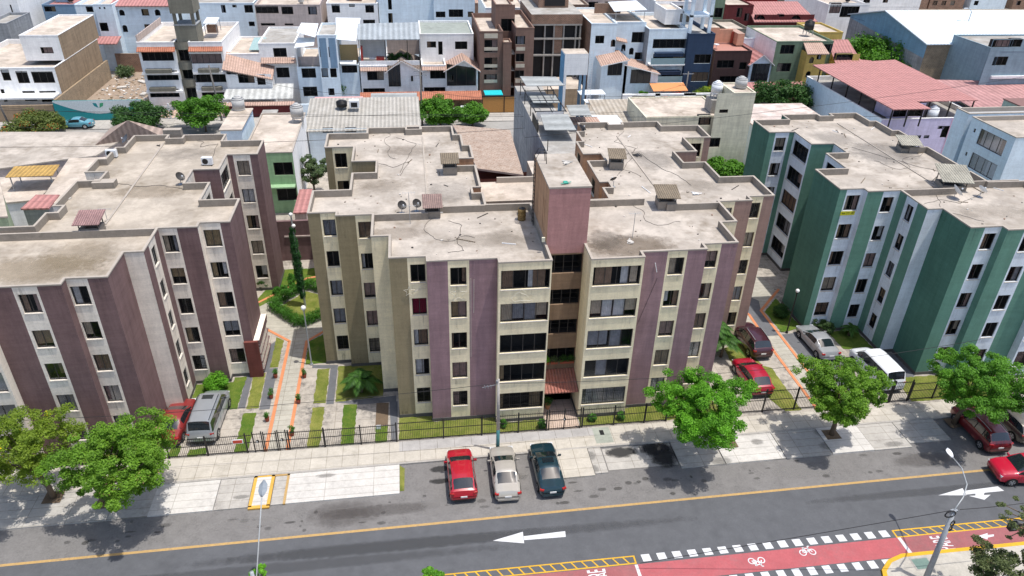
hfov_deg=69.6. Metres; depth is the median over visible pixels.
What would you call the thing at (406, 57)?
shrub
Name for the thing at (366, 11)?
house
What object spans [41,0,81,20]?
house
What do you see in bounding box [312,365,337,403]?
dark paving
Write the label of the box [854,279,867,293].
window
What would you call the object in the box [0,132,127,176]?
house
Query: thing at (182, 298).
window
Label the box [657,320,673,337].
window
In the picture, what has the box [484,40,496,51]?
window
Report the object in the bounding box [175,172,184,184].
satellite dish
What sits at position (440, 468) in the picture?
oil stain
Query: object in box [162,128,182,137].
roof block
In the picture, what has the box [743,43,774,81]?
house
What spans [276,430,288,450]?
steel gate
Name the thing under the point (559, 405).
entrance paving
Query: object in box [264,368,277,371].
dark paving
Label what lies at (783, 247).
window
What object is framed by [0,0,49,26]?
house
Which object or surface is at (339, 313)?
window
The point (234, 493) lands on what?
concrete apron
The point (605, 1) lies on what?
house
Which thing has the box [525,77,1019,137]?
overhead cable
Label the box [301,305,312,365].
globe lamp
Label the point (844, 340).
lawn
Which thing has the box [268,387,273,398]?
plant pot
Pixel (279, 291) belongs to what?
orange edging
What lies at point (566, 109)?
back ground
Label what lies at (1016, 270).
window
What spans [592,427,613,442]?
greenish slab
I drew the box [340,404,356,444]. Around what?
lawn
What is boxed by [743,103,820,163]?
house
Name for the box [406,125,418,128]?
roof block
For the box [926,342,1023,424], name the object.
street tree
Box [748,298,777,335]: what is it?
dark paving
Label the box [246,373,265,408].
lawn
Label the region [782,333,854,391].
dark paving
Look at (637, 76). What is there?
window
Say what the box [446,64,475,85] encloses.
window
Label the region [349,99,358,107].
roof vent
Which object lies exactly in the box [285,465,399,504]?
concrete apron
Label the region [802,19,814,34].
water tank
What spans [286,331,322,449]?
orange edging
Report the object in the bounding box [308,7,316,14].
window
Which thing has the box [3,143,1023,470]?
courtyard
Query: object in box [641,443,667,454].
oil stain
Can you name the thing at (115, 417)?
window
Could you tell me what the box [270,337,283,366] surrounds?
lawn
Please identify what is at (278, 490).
concrete apron
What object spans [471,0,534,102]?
apartment building
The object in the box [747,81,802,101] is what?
front wall
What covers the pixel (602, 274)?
window
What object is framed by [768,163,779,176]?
window
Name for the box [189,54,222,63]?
window
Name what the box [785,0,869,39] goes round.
house
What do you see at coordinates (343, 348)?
window
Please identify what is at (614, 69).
window
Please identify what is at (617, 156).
roof hatch
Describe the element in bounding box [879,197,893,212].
window
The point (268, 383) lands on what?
dark paving
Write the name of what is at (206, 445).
steel fence
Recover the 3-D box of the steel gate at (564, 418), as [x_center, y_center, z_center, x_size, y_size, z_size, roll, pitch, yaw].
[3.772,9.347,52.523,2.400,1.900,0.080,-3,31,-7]
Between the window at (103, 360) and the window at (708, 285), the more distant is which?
the window at (708, 285)
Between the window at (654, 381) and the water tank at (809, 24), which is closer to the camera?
the window at (654, 381)
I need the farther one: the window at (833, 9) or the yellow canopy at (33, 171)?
the window at (833, 9)
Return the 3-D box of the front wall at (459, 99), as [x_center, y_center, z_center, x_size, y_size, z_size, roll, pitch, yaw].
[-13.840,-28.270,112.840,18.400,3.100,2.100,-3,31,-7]
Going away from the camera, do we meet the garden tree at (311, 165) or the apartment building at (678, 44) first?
the garden tree at (311, 165)
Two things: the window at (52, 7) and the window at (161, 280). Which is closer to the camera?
the window at (161, 280)
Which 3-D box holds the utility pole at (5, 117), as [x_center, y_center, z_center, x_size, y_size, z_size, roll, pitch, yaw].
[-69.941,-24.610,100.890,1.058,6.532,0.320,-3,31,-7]
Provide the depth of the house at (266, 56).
111.16 m
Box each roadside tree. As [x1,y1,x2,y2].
[248,563,266,575]
[422,566,444,575]
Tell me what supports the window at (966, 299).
in the apartment building at (899, 266)
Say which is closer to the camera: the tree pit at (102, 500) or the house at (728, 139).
the tree pit at (102, 500)
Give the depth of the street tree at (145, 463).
41.87 m
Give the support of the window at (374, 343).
in the apartment building at (587, 294)
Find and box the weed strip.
[400,466,404,490]
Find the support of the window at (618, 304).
in the apartment building at (587, 294)
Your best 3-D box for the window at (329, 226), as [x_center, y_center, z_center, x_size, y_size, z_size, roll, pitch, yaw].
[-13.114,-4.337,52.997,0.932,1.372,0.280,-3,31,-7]
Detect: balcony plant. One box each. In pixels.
[550,355,559,364]
[558,354,567,363]
[567,354,574,363]
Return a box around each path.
[259,285,322,450]
[746,274,811,396]
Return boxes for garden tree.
[300,154,326,189]
[692,86,711,95]
[752,79,813,106]
[848,31,905,62]
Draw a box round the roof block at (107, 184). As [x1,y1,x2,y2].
[91,178,117,188]
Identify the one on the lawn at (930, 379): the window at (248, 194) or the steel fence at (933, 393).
the steel fence at (933, 393)
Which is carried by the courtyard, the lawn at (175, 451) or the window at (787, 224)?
the lawn at (175, 451)
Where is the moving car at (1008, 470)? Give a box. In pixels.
[987,452,1023,486]
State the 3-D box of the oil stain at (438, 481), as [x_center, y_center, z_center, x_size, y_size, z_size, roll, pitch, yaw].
[-4.789,12.742,48.568,1.350,0.001,0.486,-3,31,-7]
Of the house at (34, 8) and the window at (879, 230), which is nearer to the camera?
the window at (879, 230)
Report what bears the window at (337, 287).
in the apartment building at (587, 294)
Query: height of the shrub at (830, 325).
1.173 m
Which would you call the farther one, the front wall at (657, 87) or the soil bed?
the front wall at (657, 87)
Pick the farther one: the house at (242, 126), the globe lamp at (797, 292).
the house at (242, 126)
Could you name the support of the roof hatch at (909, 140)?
on the apartment building at (899, 266)
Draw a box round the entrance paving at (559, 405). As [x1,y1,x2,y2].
[543,399,578,429]
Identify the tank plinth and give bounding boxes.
[704,95,716,112]
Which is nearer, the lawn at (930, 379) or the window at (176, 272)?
the window at (176, 272)
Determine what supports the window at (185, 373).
in the apartment building at (147, 298)
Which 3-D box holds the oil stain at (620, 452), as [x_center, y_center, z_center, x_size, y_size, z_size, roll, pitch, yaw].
[7.619,11.437,51.272,2.295,0.001,1.080,-3,31,-7]
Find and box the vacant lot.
[87,72,149,100]
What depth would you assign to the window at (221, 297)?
53.93 m
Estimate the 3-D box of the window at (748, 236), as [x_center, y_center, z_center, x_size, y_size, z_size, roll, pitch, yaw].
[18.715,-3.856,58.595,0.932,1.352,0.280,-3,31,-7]
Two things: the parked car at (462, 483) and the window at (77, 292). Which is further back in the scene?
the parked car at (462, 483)
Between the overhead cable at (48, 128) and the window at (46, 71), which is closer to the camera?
the overhead cable at (48, 128)
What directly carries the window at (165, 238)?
in the apartment building at (147, 298)
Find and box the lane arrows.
[494,486,1003,542]
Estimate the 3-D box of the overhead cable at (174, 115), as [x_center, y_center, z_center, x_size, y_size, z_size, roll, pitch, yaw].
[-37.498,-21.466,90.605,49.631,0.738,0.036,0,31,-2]
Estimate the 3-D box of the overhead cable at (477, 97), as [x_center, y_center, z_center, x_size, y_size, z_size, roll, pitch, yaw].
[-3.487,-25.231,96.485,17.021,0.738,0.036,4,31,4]
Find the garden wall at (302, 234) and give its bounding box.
[276,219,312,260]
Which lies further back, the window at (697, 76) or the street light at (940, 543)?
the window at (697, 76)
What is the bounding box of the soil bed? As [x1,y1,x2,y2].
[375,403,388,425]
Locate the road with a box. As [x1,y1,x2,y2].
[0,471,1023,575]
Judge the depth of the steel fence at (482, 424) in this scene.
51.70 m
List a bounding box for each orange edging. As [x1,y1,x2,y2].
[258,276,315,302]
[264,329,290,451]
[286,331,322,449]
[748,313,815,407]
[760,289,807,370]
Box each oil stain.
[430,478,447,483]
[431,466,446,471]
[606,447,635,456]
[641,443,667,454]
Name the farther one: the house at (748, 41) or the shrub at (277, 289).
the house at (748, 41)
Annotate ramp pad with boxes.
[252,477,271,505]
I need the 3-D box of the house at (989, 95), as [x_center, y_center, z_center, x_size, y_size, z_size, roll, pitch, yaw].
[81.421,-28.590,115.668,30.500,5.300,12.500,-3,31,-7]
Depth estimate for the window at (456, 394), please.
52.86 m
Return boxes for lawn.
[167,446,180,457]
[187,448,205,456]
[192,377,246,408]
[234,413,255,451]
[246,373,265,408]
[258,268,315,305]
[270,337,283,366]
[285,291,319,323]
[306,335,325,363]
[307,407,324,447]
[313,368,329,402]
[335,365,382,401]
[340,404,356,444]
[375,426,387,442]
[399,416,544,439]
[579,400,716,425]
[724,342,785,410]
[762,366,801,410]
[765,298,798,331]
[830,330,873,348]
[903,375,984,400]
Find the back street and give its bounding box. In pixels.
[49,121,513,142]
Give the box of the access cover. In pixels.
[909,557,935,570]
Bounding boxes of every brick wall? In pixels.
[53,60,111,100]
[115,53,142,71]
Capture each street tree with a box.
[0,107,67,131]
[0,402,88,498]
[32,406,177,512]
[109,99,172,126]
[170,94,230,131]
[419,93,466,125]
[458,100,489,126]
[642,365,760,451]
[790,353,895,435]
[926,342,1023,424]
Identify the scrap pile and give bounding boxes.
[562,160,572,164]
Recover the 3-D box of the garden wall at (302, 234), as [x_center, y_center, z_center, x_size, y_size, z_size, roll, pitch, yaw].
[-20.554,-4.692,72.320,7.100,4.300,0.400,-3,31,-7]
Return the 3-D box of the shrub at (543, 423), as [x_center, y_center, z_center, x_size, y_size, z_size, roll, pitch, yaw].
[2.195,9.717,52.885,0.694,0.817,0.728,17,34,23]
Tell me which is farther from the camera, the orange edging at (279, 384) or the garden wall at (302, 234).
the garden wall at (302, 234)
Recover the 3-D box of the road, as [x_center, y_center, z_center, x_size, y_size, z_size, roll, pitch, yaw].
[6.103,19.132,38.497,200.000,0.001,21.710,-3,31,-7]
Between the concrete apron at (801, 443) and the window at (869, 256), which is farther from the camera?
the window at (869, 256)
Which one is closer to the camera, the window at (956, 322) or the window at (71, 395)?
the window at (71, 395)
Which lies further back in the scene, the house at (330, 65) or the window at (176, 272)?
the house at (330, 65)
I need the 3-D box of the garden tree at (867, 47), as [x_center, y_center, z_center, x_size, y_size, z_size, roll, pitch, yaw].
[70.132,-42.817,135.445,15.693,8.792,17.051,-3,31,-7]
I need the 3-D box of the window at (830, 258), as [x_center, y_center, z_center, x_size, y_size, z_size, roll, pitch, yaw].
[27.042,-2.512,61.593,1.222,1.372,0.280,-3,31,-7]
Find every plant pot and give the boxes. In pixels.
[263,411,268,421]
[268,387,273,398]
[272,368,277,377]
[287,425,294,435]
[295,393,300,403]
[301,368,306,377]
[544,396,552,409]
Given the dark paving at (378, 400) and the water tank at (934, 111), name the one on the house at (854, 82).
the water tank at (934, 111)
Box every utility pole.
[0,104,8,122]
[202,65,222,120]
[414,69,426,125]
[482,379,499,446]
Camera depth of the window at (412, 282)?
47.95 m
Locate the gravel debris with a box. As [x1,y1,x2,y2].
[94,74,148,100]
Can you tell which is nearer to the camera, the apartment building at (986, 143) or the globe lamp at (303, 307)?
the globe lamp at (303, 307)
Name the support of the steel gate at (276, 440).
on the courtyard
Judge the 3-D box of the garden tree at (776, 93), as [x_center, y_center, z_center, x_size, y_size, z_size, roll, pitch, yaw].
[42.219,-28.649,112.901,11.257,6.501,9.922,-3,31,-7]
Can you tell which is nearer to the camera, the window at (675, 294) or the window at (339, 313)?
the window at (675, 294)
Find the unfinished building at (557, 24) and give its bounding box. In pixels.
[520,0,582,107]
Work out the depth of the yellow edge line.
45.88 m
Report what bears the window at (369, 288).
in the apartment building at (587, 294)
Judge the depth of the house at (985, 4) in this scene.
202.49 m
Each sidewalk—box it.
[0,396,1023,495]
[881,545,1023,575]
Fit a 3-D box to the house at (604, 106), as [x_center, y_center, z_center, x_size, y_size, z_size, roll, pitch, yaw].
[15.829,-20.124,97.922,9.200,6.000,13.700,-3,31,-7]
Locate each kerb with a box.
[0,415,950,498]
[882,542,1023,575]
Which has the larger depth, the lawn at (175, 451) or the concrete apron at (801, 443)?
the concrete apron at (801, 443)
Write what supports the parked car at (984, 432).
on the parking lane at (421, 498)
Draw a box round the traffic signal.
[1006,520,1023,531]
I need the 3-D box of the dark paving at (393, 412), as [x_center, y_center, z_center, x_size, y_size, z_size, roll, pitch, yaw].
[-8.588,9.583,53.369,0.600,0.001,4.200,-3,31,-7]
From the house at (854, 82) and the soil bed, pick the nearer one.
the soil bed
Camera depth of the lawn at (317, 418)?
52.70 m
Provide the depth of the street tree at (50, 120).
98.94 m
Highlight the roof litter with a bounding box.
[337,121,1022,254]
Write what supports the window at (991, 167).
in the apartment building at (986, 143)
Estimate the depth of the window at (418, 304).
49.19 m
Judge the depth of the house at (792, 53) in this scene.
122.13 m
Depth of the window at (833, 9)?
157.90 m
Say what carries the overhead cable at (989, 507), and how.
hanging from the street light at (940, 543)
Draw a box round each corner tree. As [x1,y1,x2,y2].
[967,534,1023,575]
[995,496,1023,539]
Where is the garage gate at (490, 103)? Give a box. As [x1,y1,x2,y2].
[482,96,513,112]
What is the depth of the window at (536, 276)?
47.76 m
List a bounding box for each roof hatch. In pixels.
[71,209,105,230]
[422,194,442,217]
[440,152,459,174]
[607,148,626,169]
[653,184,680,209]
[896,135,923,152]
[934,163,974,190]
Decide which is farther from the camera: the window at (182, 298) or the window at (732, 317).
the window at (732, 317)
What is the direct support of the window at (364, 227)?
in the apartment building at (587, 294)
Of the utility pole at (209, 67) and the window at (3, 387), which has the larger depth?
the utility pole at (209, 67)
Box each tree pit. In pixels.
[41,491,64,503]
[97,498,107,508]
[821,430,841,439]
[943,418,962,427]
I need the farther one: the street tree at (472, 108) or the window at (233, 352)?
the street tree at (472, 108)
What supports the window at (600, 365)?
in the apartment building at (587, 294)
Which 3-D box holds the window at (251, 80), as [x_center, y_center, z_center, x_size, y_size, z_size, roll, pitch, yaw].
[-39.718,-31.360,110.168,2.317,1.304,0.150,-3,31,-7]
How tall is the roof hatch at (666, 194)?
1.450 m
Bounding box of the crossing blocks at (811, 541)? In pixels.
[635,530,911,575]
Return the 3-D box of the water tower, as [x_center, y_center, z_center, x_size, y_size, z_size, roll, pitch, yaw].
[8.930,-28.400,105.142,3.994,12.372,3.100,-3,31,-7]
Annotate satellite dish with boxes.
[121,134,126,142]
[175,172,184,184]
[398,200,406,212]
[412,199,420,211]
[951,184,963,198]
[976,185,987,197]
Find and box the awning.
[577,90,605,98]
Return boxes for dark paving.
[238,376,252,408]
[259,370,276,409]
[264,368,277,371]
[265,341,275,368]
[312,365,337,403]
[336,395,395,404]
[390,401,397,439]
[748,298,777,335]
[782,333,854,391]
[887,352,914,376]
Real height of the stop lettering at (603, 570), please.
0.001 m
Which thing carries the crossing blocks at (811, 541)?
on the bicycle lane at (795, 558)
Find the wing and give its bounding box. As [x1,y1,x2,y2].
[480,161,534,203]
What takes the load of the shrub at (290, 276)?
on the lawn at (309, 272)
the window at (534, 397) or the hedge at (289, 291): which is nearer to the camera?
the window at (534, 397)
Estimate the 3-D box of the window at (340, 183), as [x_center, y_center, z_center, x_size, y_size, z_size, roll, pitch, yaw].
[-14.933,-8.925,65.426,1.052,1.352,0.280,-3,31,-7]
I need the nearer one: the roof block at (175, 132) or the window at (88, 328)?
the window at (88, 328)
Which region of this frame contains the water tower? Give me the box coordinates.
[558,48,593,116]
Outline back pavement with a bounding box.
[0,111,595,131]
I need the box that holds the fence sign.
[232,439,242,443]
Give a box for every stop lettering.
[587,569,606,575]
[930,536,952,549]
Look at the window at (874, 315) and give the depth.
62.87 m
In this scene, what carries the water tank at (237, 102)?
on the house at (242, 126)
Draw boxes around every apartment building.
[0,134,284,465]
[135,0,240,109]
[307,121,774,422]
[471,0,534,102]
[632,0,715,96]
[743,113,1023,377]
[942,106,1023,180]
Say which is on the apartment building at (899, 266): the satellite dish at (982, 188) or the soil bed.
the satellite dish at (982, 188)
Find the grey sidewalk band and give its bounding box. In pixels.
[399,427,595,450]
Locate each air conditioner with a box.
[105,149,117,157]
[201,156,213,165]
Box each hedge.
[266,297,320,327]
[267,277,316,304]
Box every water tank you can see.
[231,95,244,110]
[290,103,303,126]
[336,99,346,107]
[710,80,723,98]
[735,76,747,88]
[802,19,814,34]
[926,104,939,117]
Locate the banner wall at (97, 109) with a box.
[52,99,140,119]
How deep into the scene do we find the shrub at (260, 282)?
67.76 m
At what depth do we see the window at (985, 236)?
53.80 m
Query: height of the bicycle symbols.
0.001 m
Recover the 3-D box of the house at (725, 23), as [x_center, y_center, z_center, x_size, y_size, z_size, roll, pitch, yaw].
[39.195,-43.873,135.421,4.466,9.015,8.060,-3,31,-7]
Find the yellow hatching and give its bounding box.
[445,518,1021,575]
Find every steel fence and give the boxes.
[3,445,165,465]
[166,433,253,458]
[286,422,397,449]
[397,410,547,439]
[581,403,666,427]
[667,380,895,417]
[907,375,1023,400]
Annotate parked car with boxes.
[66,116,94,128]
[157,398,195,445]
[185,390,230,442]
[444,449,477,501]
[487,446,521,500]
[529,442,566,496]
[732,358,774,395]
[734,322,773,358]
[796,324,841,359]
[849,347,905,390]
[950,406,1013,452]
[985,409,1023,443]
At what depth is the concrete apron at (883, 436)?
53.18 m
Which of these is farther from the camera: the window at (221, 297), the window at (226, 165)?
the window at (226, 165)
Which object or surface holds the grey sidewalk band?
on the sidewalk at (204, 467)
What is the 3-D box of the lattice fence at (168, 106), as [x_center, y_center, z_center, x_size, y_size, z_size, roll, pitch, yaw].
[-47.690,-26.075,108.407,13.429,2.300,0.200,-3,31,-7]
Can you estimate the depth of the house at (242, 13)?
131.57 m
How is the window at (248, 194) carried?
in the apartment building at (147, 298)
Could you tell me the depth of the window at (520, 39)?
114.12 m
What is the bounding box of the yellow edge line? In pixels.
[0,469,989,566]
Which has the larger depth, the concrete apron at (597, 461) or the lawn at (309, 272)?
the lawn at (309, 272)
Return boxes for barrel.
[517,207,525,220]
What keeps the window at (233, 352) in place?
in the apartment building at (147, 298)
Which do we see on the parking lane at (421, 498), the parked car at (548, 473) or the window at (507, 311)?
the parked car at (548, 473)
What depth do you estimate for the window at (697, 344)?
54.41 m
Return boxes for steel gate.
[251,431,264,451]
[262,431,278,451]
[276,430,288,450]
[548,407,581,430]
[888,379,914,402]
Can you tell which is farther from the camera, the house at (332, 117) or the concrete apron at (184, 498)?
the house at (332, 117)
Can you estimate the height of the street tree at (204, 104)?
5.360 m
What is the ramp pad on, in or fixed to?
on the parking lane at (421, 498)
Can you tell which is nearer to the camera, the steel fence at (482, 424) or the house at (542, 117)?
the steel fence at (482, 424)
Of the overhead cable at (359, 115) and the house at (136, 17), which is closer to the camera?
the overhead cable at (359, 115)
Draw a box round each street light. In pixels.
[250,480,267,575]
[923,447,967,575]
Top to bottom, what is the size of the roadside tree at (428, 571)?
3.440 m
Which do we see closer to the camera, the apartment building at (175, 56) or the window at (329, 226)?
the window at (329, 226)
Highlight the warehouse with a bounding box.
[845,10,1023,79]
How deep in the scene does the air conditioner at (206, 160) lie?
60.19 m
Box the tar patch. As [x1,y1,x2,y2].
[650,443,676,466]
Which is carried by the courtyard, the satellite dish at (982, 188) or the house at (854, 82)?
the house at (854, 82)
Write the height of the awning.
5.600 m
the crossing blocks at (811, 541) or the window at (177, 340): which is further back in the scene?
the window at (177, 340)
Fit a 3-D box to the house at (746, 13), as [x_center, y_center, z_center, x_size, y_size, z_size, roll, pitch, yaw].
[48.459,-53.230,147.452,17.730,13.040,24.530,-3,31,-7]
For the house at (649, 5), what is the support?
on the back ground at (566, 109)
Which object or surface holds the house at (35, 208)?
on the courtyard
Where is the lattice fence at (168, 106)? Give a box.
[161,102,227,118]
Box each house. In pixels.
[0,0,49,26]
[0,12,33,42]
[0,14,102,104]
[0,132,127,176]
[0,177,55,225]
[0,183,13,226]
[21,195,59,225]
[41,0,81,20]
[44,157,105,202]
[74,0,106,61]
[93,0,126,70]
[95,120,162,144]
[111,0,190,52]
[194,0,258,35]
[219,108,254,139]
[222,27,304,116]
[248,112,309,212]
[254,0,327,47]
[262,110,277,112]
[293,189,312,219]
[294,18,361,115]
[306,93,420,167]
[315,96,362,97]
[326,0,379,46]
[357,22,422,91]
[378,0,433,55]
[418,20,480,90]
[433,0,474,27]
[452,125,526,181]
[475,0,477,12]
[478,0,519,12]
[513,76,590,171]
[569,0,588,6]
[570,117,599,128]
[576,0,659,98]
[584,0,601,6]
[588,99,631,121]
[591,115,621,123]
[602,0,629,2]
[627,82,755,165]
[635,0,691,11]
[690,0,725,23]
[704,24,751,86]
[712,19,746,33]
[723,0,817,26]
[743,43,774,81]
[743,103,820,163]
[744,36,754,47]
[745,22,870,81]
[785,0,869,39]
[806,60,977,153]
[859,0,920,11]
[919,0,928,8]
[926,0,964,8]
[938,80,1023,106]
[940,34,1023,101]
[963,0,1006,8]
[1001,98,1023,106]
[1005,0,1023,8]
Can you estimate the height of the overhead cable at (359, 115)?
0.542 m
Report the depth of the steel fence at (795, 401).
54.77 m
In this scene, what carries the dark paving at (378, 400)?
on the courtyard
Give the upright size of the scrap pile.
0.187 m
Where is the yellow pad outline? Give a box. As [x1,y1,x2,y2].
[248,473,289,509]
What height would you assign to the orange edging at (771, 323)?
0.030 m
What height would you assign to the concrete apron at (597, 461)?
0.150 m
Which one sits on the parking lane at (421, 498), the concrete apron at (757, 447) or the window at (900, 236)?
the concrete apron at (757, 447)
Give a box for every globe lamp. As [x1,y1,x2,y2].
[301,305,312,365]
[785,289,799,333]
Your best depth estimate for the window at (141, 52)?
108.37 m
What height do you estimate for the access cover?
0.015 m
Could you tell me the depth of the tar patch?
50.91 m
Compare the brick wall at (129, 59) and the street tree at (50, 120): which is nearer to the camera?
the street tree at (50, 120)
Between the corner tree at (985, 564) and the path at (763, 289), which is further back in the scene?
the path at (763, 289)
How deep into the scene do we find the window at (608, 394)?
53.62 m
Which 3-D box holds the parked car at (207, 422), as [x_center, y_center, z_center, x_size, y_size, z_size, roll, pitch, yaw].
[-21.504,8.728,52.216,2.280,2.039,4.930,-2,31,-5]
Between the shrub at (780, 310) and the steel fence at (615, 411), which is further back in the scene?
the shrub at (780, 310)
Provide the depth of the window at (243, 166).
62.24 m
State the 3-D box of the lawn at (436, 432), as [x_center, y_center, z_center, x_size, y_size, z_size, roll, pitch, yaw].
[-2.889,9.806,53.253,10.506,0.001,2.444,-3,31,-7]
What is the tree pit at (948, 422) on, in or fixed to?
on the parking lane at (421, 498)
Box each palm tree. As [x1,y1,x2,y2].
[340,368,382,395]
[716,334,745,357]
[718,321,734,339]
[840,322,858,336]
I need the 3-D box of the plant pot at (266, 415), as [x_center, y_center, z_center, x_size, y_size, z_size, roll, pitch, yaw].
[-17.585,9.186,52.740,0.522,0.905,0.380,22,36,30]
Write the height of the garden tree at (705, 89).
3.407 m
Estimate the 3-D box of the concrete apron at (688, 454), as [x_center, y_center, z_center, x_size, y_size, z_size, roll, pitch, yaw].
[12.908,11.522,51.387,3.100,0.150,2.610,-3,31,-7]
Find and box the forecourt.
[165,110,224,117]
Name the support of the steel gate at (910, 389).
on the courtyard
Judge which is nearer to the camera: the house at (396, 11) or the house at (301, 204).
the house at (301, 204)
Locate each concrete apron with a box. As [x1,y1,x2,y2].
[0,491,98,530]
[88,486,157,521]
[147,480,220,516]
[213,477,253,510]
[271,476,286,505]
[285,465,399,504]
[556,448,594,478]
[587,447,607,473]
[670,438,724,468]
[717,433,785,464]
[771,429,831,458]
[815,425,874,454]
[856,422,911,450]
[892,419,950,443]
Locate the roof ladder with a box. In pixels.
[531,148,546,224]
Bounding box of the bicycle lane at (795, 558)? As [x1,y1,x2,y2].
[524,527,1023,575]
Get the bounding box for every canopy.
[5,164,59,190]
[483,90,502,95]
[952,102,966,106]
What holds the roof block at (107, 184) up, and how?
on the apartment building at (147, 298)
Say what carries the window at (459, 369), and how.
in the apartment building at (587, 294)
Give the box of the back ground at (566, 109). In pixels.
[110,8,1023,118]
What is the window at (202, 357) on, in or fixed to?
in the apartment building at (147, 298)
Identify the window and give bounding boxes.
[0,373,9,393]
[19,294,43,314]
[31,71,54,82]
[32,330,55,349]
[40,47,53,52]
[44,6,55,11]
[45,363,67,381]
[56,394,78,412]
[68,424,85,441]
[70,286,92,306]
[82,322,103,340]
[93,354,113,372]
[103,385,123,402]
[113,415,126,425]
[141,9,148,15]
[141,52,173,60]
[151,246,159,267]
[160,280,167,299]
[162,235,179,253]
[168,311,175,330]
[170,268,187,284]
[176,340,182,359]
[178,298,194,314]
[183,369,189,387]
[185,327,201,343]
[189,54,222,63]
[192,355,207,370]
[203,229,222,247]
[210,262,229,278]
[217,292,235,308]
[221,165,230,192]
[223,320,240,336]
[229,348,246,363]
[237,161,251,175]
[238,74,254,82]
[242,189,255,203]
[246,215,259,229]
[251,240,264,254]
[256,265,268,278]
[273,162,293,174]
[301,68,315,77]
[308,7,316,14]
[323,219,336,236]
[326,251,340,267]
[330,280,343,296]
[333,308,346,323]
[335,153,347,168]
[337,335,349,350]
[338,181,343,188]
[358,222,370,239]
[361,253,373,269]
[364,282,375,298]
[366,310,377,326]
[367,71,383,79]
[369,338,380,352]
[388,64,400,86]
[410,264,425,283]
[412,298,427,315]
[414,329,428,346]
[415,359,429,375]
[417,387,430,403]
[427,41,435,47]
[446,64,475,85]
[450,267,466,286]
[451,301,466,318]
[452,332,467,349]
[452,362,467,378]
[453,391,467,406]
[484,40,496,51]
[484,57,496,69]
[484,74,496,79]
[499,333,545,354]
[499,362,544,382]
[500,269,549,290]
[500,302,547,323]
[500,391,542,410]
[516,36,524,44]
[581,386,624,405]
[583,358,628,378]
[586,329,632,349]
[589,298,636,319]
[592,265,640,287]
[607,63,622,74]
[630,69,650,82]
[650,378,663,392]
[653,349,668,366]
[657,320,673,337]
[662,290,678,307]
[667,257,683,275]
[679,14,688,21]
[688,341,699,357]
[691,72,708,80]
[693,313,705,329]
[698,117,710,124]
[698,283,710,299]
[704,251,717,268]
[726,312,736,325]
[731,286,741,301]
[737,260,747,274]
[743,232,753,247]
[749,203,759,218]
[750,64,769,80]
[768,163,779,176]
[770,235,784,259]
[773,138,785,151]
[775,214,790,236]
[776,63,790,71]
[780,189,795,214]
[785,165,801,189]
[791,140,805,164]
[814,302,828,315]
[820,277,835,291]
[827,251,843,265]
[829,3,841,12]
[835,224,851,239]
[843,195,859,211]
[847,304,859,317]
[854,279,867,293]
[862,253,875,267]
[867,313,876,329]
[871,226,883,240]
[875,287,885,305]
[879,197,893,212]
[884,261,894,278]
[893,234,901,251]
[902,204,911,223]
[944,320,960,335]
[955,293,971,308]
[966,264,982,280]
[968,152,997,179]
[975,349,985,359]
[976,129,1005,155]
[978,233,995,250]
[980,322,997,338]
[992,295,1009,310]
[995,40,1012,46]
[1004,266,1021,282]
[1013,351,1023,366]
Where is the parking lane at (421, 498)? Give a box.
[0,419,1023,563]
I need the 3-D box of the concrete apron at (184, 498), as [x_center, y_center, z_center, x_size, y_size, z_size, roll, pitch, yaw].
[-20.756,13.357,46.784,3.850,0.150,2.618,-3,31,-7]
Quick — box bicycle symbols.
[748,546,815,566]
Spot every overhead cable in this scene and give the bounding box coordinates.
[0,107,397,116]
[0,121,191,128]
[14,110,893,116]
[21,383,496,420]
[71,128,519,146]
[222,70,356,94]
[425,90,515,98]
[430,102,767,114]
[499,340,976,383]
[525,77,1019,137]
[642,510,949,562]
[960,503,1023,509]
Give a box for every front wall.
[0,104,54,121]
[360,91,481,113]
[622,82,712,98]
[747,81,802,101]
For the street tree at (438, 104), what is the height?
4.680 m
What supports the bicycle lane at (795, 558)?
on the road
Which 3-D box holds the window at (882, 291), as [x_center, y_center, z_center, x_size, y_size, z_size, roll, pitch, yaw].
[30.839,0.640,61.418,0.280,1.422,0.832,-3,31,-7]
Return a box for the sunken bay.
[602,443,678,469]
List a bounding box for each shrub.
[115,64,135,77]
[202,370,228,390]
[256,281,267,289]
[272,286,280,293]
[280,285,287,290]
[287,273,294,280]
[287,278,295,284]
[386,53,394,60]
[394,52,402,59]
[403,52,411,59]
[500,419,507,427]
[537,419,545,428]
[587,413,597,421]
[616,411,624,419]
[707,156,725,170]
[716,161,741,175]
[727,158,744,175]
[773,303,790,318]
[812,318,824,327]
[822,321,835,333]
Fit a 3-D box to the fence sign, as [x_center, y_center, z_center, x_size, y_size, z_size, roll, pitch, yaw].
[-18.454,10.335,49.516,0.700,0.350,0.055,-3,31,-7]

